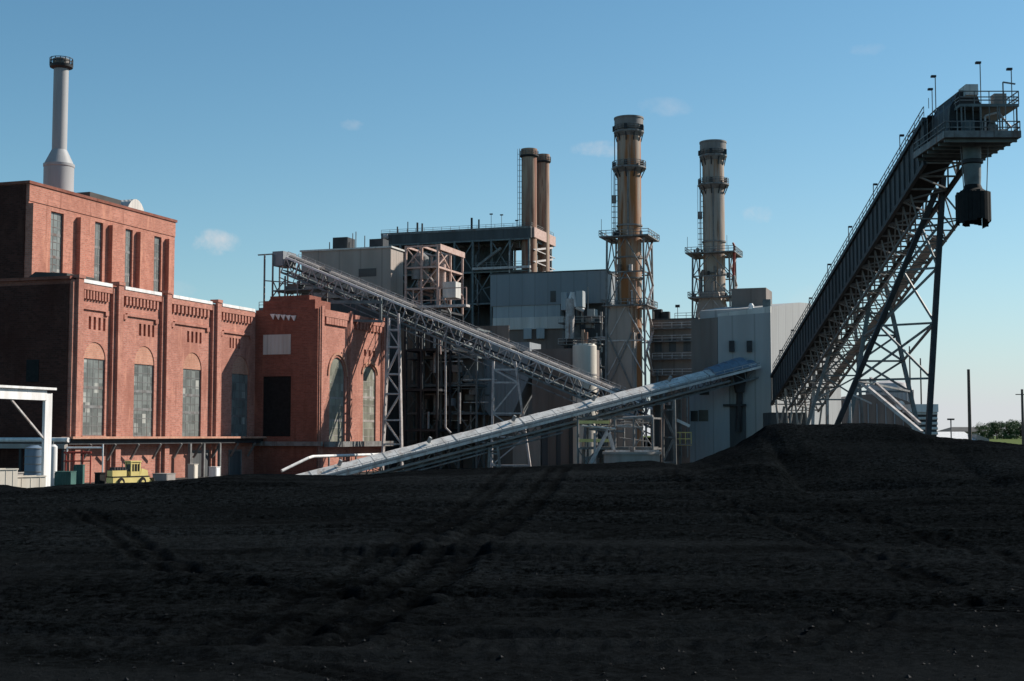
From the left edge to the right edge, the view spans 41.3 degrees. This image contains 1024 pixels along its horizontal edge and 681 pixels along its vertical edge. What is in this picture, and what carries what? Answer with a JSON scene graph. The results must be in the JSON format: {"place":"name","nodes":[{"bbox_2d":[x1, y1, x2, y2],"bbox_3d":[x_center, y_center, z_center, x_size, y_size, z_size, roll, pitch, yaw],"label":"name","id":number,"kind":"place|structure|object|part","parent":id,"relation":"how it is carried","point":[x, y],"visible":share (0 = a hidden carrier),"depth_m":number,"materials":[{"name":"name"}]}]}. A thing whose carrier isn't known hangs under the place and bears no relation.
{"place":"outdoors","nodes":[
{"label":"outdoors","id":0,"kind":"place"},
{"bbox_2d":[94,472,105,483],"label":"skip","id":1,"kind":"object","parent":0,"point":[99,477],"visible":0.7,"depth_m":182.75,"materials":[{"name":"black metal"}]},
{"bbox_2d":[0,180,266,482],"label":"brick power house","id":2,"kind":"structure","parent":0,"point":[117,343],"depth_m":215.97,"materials":[{"name":"red brick"}]},
{"bbox_2d":[26,360,38,381],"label":"window","id":3,"kind":"structure","parent":2,"relation":"in","point":[32,366],"depth_m":201.86,"materials":[{"name":"black glass"}]},
{"bbox_2d":[50,212,61,272],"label":"window","id":4,"kind":"structure","parent":2,"relation":"in","point":[56,218],"depth_m":212.74,"materials":[{"name":"grey glass"}]},
{"bbox_2d":[43,56,74,191],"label":"chimney","id":5,"kind":"object","parent":2,"relation":"on","point":[58,168],"visible":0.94,"depth_m":228.00,"materials":[{"name":"metal"}]},
{"bbox_2d":[82,358,103,435],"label":"window","id":6,"kind":"structure","parent":2,"relation":"in","point":[93,384],"depth_m":206.19,"materials":[{"name":"grey glass"}]},
{"bbox_2d":[94,222,100,281],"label":"window","id":7,"kind":"structure","parent":2,"relation":"in","point":[97,256],"depth_m":222.95,"materials":[{"name":"grey glass"}]},
{"bbox_2d":[125,229,130,286],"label":"window","id":8,"kind":"structure","parent":2,"relation":"in","point":[128,232],"depth_m":230.87,"materials":[{"name":"grey glass"}]},
{"bbox_2d":[133,364,152,435],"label":"window","id":9,"kind":"structure","parent":2,"relation":"in","point":[143,374],"depth_m":218.58,"materials":[{"name":"grey glass"}]},
{"bbox_2d":[153,236,159,291],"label":"window","id":10,"kind":"structure","parent":2,"relation":"in","point":[156,239],"depth_m":239.01,"materials":[{"name":"grey glass"}]},
{"bbox_2d":[182,369,199,435],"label":"window","id":11,"kind":"structure","parent":2,"relation":"in","point":[191,378],"depth_m":232.00,"materials":[{"name":"grey glass"}]},
{"bbox_2d":[192,450,208,476],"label":"door","id":12,"kind":"structure","parent":2,"relation":"in","point":[197,460],"depth_m":233.59,"materials":[{"name":"grey metal"}]},
{"bbox_2d":[228,450,241,474],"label":"door","id":13,"kind":"structure","parent":2,"relation":"in","point":[234,462],"depth_m":244.68,"materials":[{"name":"metal"}]},
{"bbox_2d":[231,374,247,435],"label":"window","id":14,"kind":"structure","parent":2,"relation":"in","point":[239,381],"depth_m":247.20,"materials":[{"name":"glass"}]},
{"bbox_2d":[300,233,404,468],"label":"machine house","id":15,"kind":"structure","parent":0,"point":[378,262],"depth_m":291.20,"materials":[{"name":"beige metal"}]},
{"bbox_2d":[359,268,375,276],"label":"window","id":16,"kind":"structure","parent":15,"relation":"in","point":[367,272],"depth_m":290.28,"materials":[{"name":"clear glass"}]},
{"bbox_2d":[85,437,649,483],"bbox_3d":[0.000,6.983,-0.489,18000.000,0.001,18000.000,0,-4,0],"label":"ground","id":17,"kind":"structure","parent":0,"point":[370,472],"depth_m":259.33,"materials":[{"name":"grey concrete"}]},
{"bbox_2d":[0,468,18,486],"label":"skip","id":18,"kind":"object","parent":17,"relation":"on","point":[8,476],"visible":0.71,"depth_m":166.84,"materials":[{"name":"beige paint"}]},
{"bbox_2d":[0,385,56,486],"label":"portal gantry","id":19,"kind":"object","parent":17,"relation":"on","point":[22,392],"visible":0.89,"depth_m":174.72,"materials":[{"name":"white metal"}]},
{"bbox_2d":[18,475,46,487],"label":"skip","id":20,"kind":"object","parent":17,"relation":"on","point":[28,481],"visible":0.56,"depth_m":170.74,"materials":[{"name":"beige paint"}]},
{"bbox_2d":[24,445,41,475],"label":"storage tank","id":21,"kind":"object","parent":17,"relation":"on","point":[32,460],"visible":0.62,"depth_m":184.23,"materials":[{"name":"metal"}]},
{"bbox_2d":[0,437,69,471],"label":"pipe bridge","id":22,"kind":"structure","parent":17,"relation":"on","point":[63,447],"depth_m":198.35,"materials":[{"name":"white paint"}]},
{"bbox_2d":[50,441,57,485],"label":"white silo","id":23,"kind":"object","parent":17,"relation":"on","point":[54,448],"visible":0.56,"depth_m":188.79,"materials":[{"name":"paint"}]},
{"bbox_2d":[54,471,76,485],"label":"container","id":24,"kind":"object","parent":17,"relation":"on","point":[64,477],"visible":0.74,"depth_m":183.95,"materials":[{"name":"green metal"}]},
{"bbox_2d":[73,464,85,483],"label":"container","id":25,"kind":"object","parent":17,"relation":"on","point":[80,473],"visible":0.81,"depth_m":189.68,"materials":[{"name":"green metal"}]},
{"bbox_2d":[64,444,103,483],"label":"pipework","id":26,"kind":"object","parent":17,"relation":"on","point":[66,451],"visible":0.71,"depth_m":192.25,"materials":[{"name":"red paint"}]},
{"bbox_2d":[106,461,154,482],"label":"wheel loader","id":27,"kind":"object","parent":17,"relation":"on","point":[132,472],"visible":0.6,"depth_m":182.86,"materials":[{"name":"yellow paint"}]},
{"bbox_2d":[152,473,175,480],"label":"equipment cabinet","id":28,"kind":"object","parent":17,"relation":"on","point":[163,476],"visible":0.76,"depth_m":202.99,"materials":[{"name":"metal"}]},
{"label":"door","id":29,"kind":"part","parent":28,"relation":"part of","materials":[{"name":"metal"}]},
{"bbox_2d":[187,464,197,478],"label":"equipment cabinet","id":30,"kind":"object","parent":17,"relation":"on","point":[192,470],"visible":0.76,"depth_m":212.62,"materials":[{"name":"grey metal"}]},
{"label":"door","id":31,"kind":"part","parent":30,"relation":"part of","materials":[{"name":"beige paint"}]},
{"bbox_2d":[209,466,219,476],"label":"equipment cabinet","id":32,"kind":"object","parent":17,"relation":"on","point":[214,471],"visible":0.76,"depth_m":216.52,"materials":[{"name":"grey metal"}]},
{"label":"door","id":33,"kind":"part","parent":32,"relation":"part of","materials":[{"name":"white paint"}]},
{"bbox_2d":[252,295,396,473],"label":"brick wing","id":34,"kind":"structure","parent":17,"relation":"on","point":[319,375],"depth_m":251.61,"materials":[{"name":"red brick"}]},
{"bbox_2d":[263,376,290,435],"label":"window","id":35,"kind":"structure","parent":34,"relation":"in","point":[277,389],"depth_m":250.67,"materials":[{"name":"black glass"}]},
{"bbox_2d":[329,358,343,441],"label":"window","id":36,"kind":"structure","parent":34,"relation":"in","point":[336,386],"depth_m":255.92,"materials":[{"name":"glass"}]},
{"bbox_2d":[363,366,374,440],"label":"window","id":37,"kind":"structure","parent":34,"relation":"in","point":[369,374],"depth_m":269.72,"materials":[{"name":"glass"}]},
{"bbox_2d":[281,453,381,473],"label":"steam pipe","id":38,"kind":"object","parent":17,"relation":"on","point":[321,456],"visible":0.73,"depth_m":241.75,"materials":[{"name":"white metal"}]},
{"bbox_2d":[404,244,469,468],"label":"platform tower","id":39,"kind":"structure","parent":17,"relation":"on","point":[439,270],"depth_m":283.70,"materials":[{"name":"metal"}]},
{"bbox_2d":[399,325,508,468],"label":"bunker frame","id":40,"kind":"object","parent":17,"relation":"on","point":[474,413],"visible":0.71,"depth_m":292.50,"materials":[{"name":"grey metal"}]},
{"bbox_2d":[258,251,666,469],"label":"truss conveyor","id":41,"kind":"object","parent":17,"relation":"on","point":[284,260],"visible":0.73,"depth_m":262.37,"materials":[{"name":"metal"}]},
{"bbox_2d":[381,213,555,327],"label":"boiler frame","id":42,"kind":"object","parent":17,"relation":"on","point":[489,251],"visible":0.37,"depth_m":364.95,"materials":[{"name":"grey metal"}]},
{"bbox_2d":[517,148,538,271],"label":"smokestack","id":43,"kind":"object","parent":17,"relation":"on","point":[529,156],"visible":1,"depth_m":358.96,"materials":[{"name":"metal"}]},
{"bbox_2d":[296,357,760,474],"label":"covered conveyor","id":44,"kind":"object","parent":17,"relation":"on","point":[737,369],"visible":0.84,"depth_m":227.13,"materials":[{"name":"grey metal"}]},
{"bbox_2d":[460,342,598,466],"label":"building","id":45,"kind":"structure","parent":17,"relation":"on","point":[554,450],"depth_m":288.63,"materials":[{"name":"metal"}]},
{"bbox_2d":[548,429,555,465],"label":"wall panel","id":46,"kind":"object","parent":45,"relation":"in","point":[551,440],"depth_m":286.34,"materials":[{"name":"grey metal"}]},
{"bbox_2d":[561,428,568,464],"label":"wall panel","id":47,"kind":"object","parent":45,"relation":"in","point":[565,436],"depth_m":285.50,"materials":[{"name":"grey metal"}]},
{"bbox_2d":[537,154,550,271],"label":"smokestack","id":48,"kind":"object","parent":17,"relation":"on","point":[543,205],"visible":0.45,"depth_m":368.09,"materials":[{"name":"metal"}]},
{"bbox_2d":[573,330,596,463],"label":"cream silo","id":49,"kind":"object","parent":17,"relation":"on","point":[584,355],"visible":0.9,"depth_m":280.12,"materials":[{"name":"paint"}]},
{"bbox_2d":[588,429,615,463],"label":"support trestle","id":50,"kind":"object","parent":17,"relation":"on","point":[601,442],"visible":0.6,"depth_m":218.25,"materials":[{"name":"metal"}]},
{"bbox_2d":[577,415,661,463],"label":"pipe rack","id":51,"kind":"object","parent":17,"relation":"on","point":[596,428],"visible":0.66,"depth_m":225.09,"materials":[{"name":"grey metal"}]},
{"bbox_2d":[607,307,636,446],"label":"stack casing","id":52,"kind":"object","parent":17,"relation":"on","point":[623,372],"visible":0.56,"depth_m":310.81,"materials":[{"name":"beige metal"}]},
{"bbox_2d":[611,115,645,446],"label":"smokestack","id":53,"kind":"object","parent":17,"relation":"on","point":[628,168],"visible":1,"depth_m":314.64,"materials":[{"name":"brown metal"}]},
{"bbox_2d":[599,217,659,451],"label":"stack tower","id":54,"kind":"structure","parent":17,"relation":"on","point":[647,239],"depth_m":312.01,"materials":[{"name":"grey metal"}]},
{"bbox_2d":[602,447,661,462],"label":"settling tank","id":55,"kind":"object","parent":17,"relation":"on","point":[630,454],"visible":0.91,"depth_m":211.83,"materials":[{"name":"metal"}]},
{"bbox_2d":[615,399,691,463],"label":"transfer tower","id":56,"kind":"structure","parent":17,"relation":"on","point":[657,413],"depth_m":237.91,"materials":[{"name":"grey metal"}]},
{"bbox_2d":[650,305,699,463],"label":"building","id":57,"kind":"structure","parent":17,"relation":"on","point":[670,351],"depth_m":315.28,"materials":[{"name":"grey metal"}]},
{"bbox_2d":[695,292,726,317],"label":"stack casing","id":58,"kind":"object","parent":17,"relation":"on","point":[711,304],"visible":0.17,"depth_m":339.56,"materials":[{"name":"beige metal"}]},
{"bbox_2d":[697,139,728,306],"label":"smokestack","id":59,"kind":"object","parent":17,"relation":"on","point":[714,184],"visible":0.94,"depth_m":342.95,"materials":[{"name":"grey metal"}]},
{"bbox_2d":[685,236,742,317],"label":"stack tower","id":60,"kind":"structure","parent":17,"relation":"on","point":[701,273],"depth_m":340.18,"materials":[{"name":"grey metal"}]},
{"bbox_2d":[732,242,735,288],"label":"vent stack","id":61,"kind":"object","parent":17,"relation":"on","point":[733,278],"visible":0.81,"depth_m":337.88,"materials":[{"name":"grey metal"}]},
{"bbox_2d":[841,394,909,424],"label":"storage shed","id":62,"kind":"structure","parent":17,"relation":"on","point":[876,411],"depth_m":299.61,"materials":[{"name":"grey metal"}]},
{"bbox_2d":[866,381,913,402],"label":"corrugated silo","id":63,"kind":"object","parent":17,"relation":"on","point":[903,395],"visible":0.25,"depth_m":335.23,"materials":[{"name":"metal"}]},
{"bbox_2d":[763,61,1020,434],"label":"stacker conveyor","id":64,"kind":"object","parent":17,"relation":"on","point":[960,127],"visible":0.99,"depth_m":165.31,"materials":[{"name":"grey metal"}]},
{"bbox_2d":[909,346,910,382],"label":"utility pole","id":65,"kind":"object","parent":17,"relation":"on","point":[909,367],"visible":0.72,"depth_m":300.19,"materials":[{"name":"brown wood"}]},
{"bbox_2d":[903,404,937,435],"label":"cooling unit","id":66,"kind":"object","parent":17,"relation":"on","point":[921,410],"visible":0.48,"depth_m":204.84,"materials":[{"name":"metal"}]},
{"bbox_2d":[920,358,921,403],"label":"utility pole","id":67,"kind":"object","parent":17,"relation":"on","point":[920,385],"visible":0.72,"depth_m":299.91,"materials":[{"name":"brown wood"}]},
{"bbox_2d":[947,418,954,437],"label":"lamp post","id":68,"kind":"object","parent":17,"relation":"on","point":[950,419],"visible":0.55,"depth_m":329.19,"materials":[{"name":"metal"}]},
{"bbox_2d":[967,369,971,439],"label":"utility pole","id":69,"kind":"object","parent":17,"relation":"on","point":[969,407],"visible":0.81,"depth_m":261.52,"materials":[{"name":"brown wood"}]},
{"bbox_2d":[1015,389,1023,443],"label":"utility pole","id":70,"kind":"object","parent":17,"relation":"on","point":[1022,411],"visible":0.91,"depth_m":249.54,"materials":[{"name":"brown wood"}]},
{"bbox_2d":[0,423,1023,680],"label":"coal ground","id":71,"kind":"structure","parent":0,"point":[768,513],"depth_m":40.94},
{"bbox_2d":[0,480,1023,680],"bbox_3d":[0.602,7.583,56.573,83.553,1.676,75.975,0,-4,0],"label":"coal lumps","id":72,"kind":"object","parent":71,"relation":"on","point":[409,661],"visible":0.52,"depth_m":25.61,"materials":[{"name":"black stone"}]},
{"bbox_2d":[0,0,1023,435],"label":"sky","id":73,"kind":"structure","parent":0,"point":[256,127],"materials":[{"name":"blue"}]},
{"bbox_2d":[490,269,617,457],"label":"clad building","id":74,"kind":"structure","parent":0,"point":[526,306],"depth_m":334.79,"materials":[{"name":"metal"}]},
{"bbox_2d":[550,291,555,301],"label":"window","id":75,"kind":"structure","parent":74,"relation":"in","point":[552,293],"depth_m":334.36,"materials":[{"name":"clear glass"}]},
{"bbox_2d":[561,291,584,338],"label":"exhaust duct","id":76,"kind":"object","parent":74,"relation":"on","point":[571,302],"visible":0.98,"depth_m":323.53,"materials":[{"name":"metal"}]},
{"bbox_2d":[689,288,841,461],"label":"transfer house","id":77,"kind":"structure","parent":0,"point":[755,325],"depth_m":245.75,"materials":[{"name":"grey metal"}]},
{"bbox_2d":[691,411,697,420],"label":"window","id":78,"kind":"structure","parent":77,"relation":"in","point":[694,414],"depth_m":246.42,"materials":[{"name":"black glass"}]},
{"bbox_2d":[699,410,707,420],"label":"window","id":79,"kind":"structure","parent":77,"relation":"in","point":[703,414],"depth_m":245.88,"materials":[{"name":"black glass"}]},
{"bbox_2d":[730,407,745,446],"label":"door","id":80,"kind":"structure","parent":77,"relation":"in","point":[735,437],"depth_m":244.03,"materials":[{"name":"grey metal"}]},
{"bbox_2d":[643,436,1021,443],"bbox_3d":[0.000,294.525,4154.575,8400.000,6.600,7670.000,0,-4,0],"label":"field","id":81,"kind":"structure","parent":0,"point":[1016,441],"depth_m":422.24,"materials":[{"name":"green plant"}]},
{"bbox_2d":[973,423,990,437],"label":"tree","id":82,"kind":"object","parent":81,"relation":"on","point":[981,432],"visible":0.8,"depth_m":428.24,"materials":[{"name":"green plant"}]},
{"bbox_2d":[982,422,995,438],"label":"tree","id":83,"kind":"object","parent":81,"relation":"on","point":[991,430],"visible":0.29,"depth_m":452.91,"materials":[{"name":"green plant"}]},
{"bbox_2d":[988,421,1003,438],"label":"tree","id":84,"kind":"object","parent":81,"relation":"on","point":[995,427],"visible":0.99,"depth_m":438.93,"materials":[{"name":"green plant"}]},
{"bbox_2d":[997,423,1009,438],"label":"tree","id":85,"kind":"object","parent":81,"relation":"on","point":[1002,432],"visible":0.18,"depth_m":449.88,"materials":[{"name":"green plant"}]},
{"bbox_2d":[999,419,1019,438],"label":"tree","id":86,"kind":"object","parent":81,"relation":"on","point":[1010,429],"visible":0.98,"depth_m":433.87,"materials":[{"name":"green plant"}]},
{"bbox_2d":[1009,420,1020,438],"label":"tree","id":87,"kind":"object","parent":81,"relation":"on","point":[1018,425],"visible":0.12,"depth_m":446.68,"materials":[{"name":"green plant"}]},
{"bbox_2d":[1015,426,1021,438],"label":"tree","id":88,"kind":"object","parent":81,"relation":"on","point":[1020,431],"visible":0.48,"depth_m":438.72,"materials":[{"name":"green plant"}]},
{"bbox_2d":[937,432,988,440],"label":"white building","id":89,"kind":"structure","parent":0,"point":[960,435],"depth_m":394.86,"materials":[{"name":"paint"}]},
{"bbox_2d":[937,427,977,434],"bbox_3d":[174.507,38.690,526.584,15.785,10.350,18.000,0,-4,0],"label":"roof","id":90,"kind":"structure","parent":89,"relation":"attached to","point":[960,429],"depth_m":522.06,"materials":[{"name":"beige metal"}]}
]}

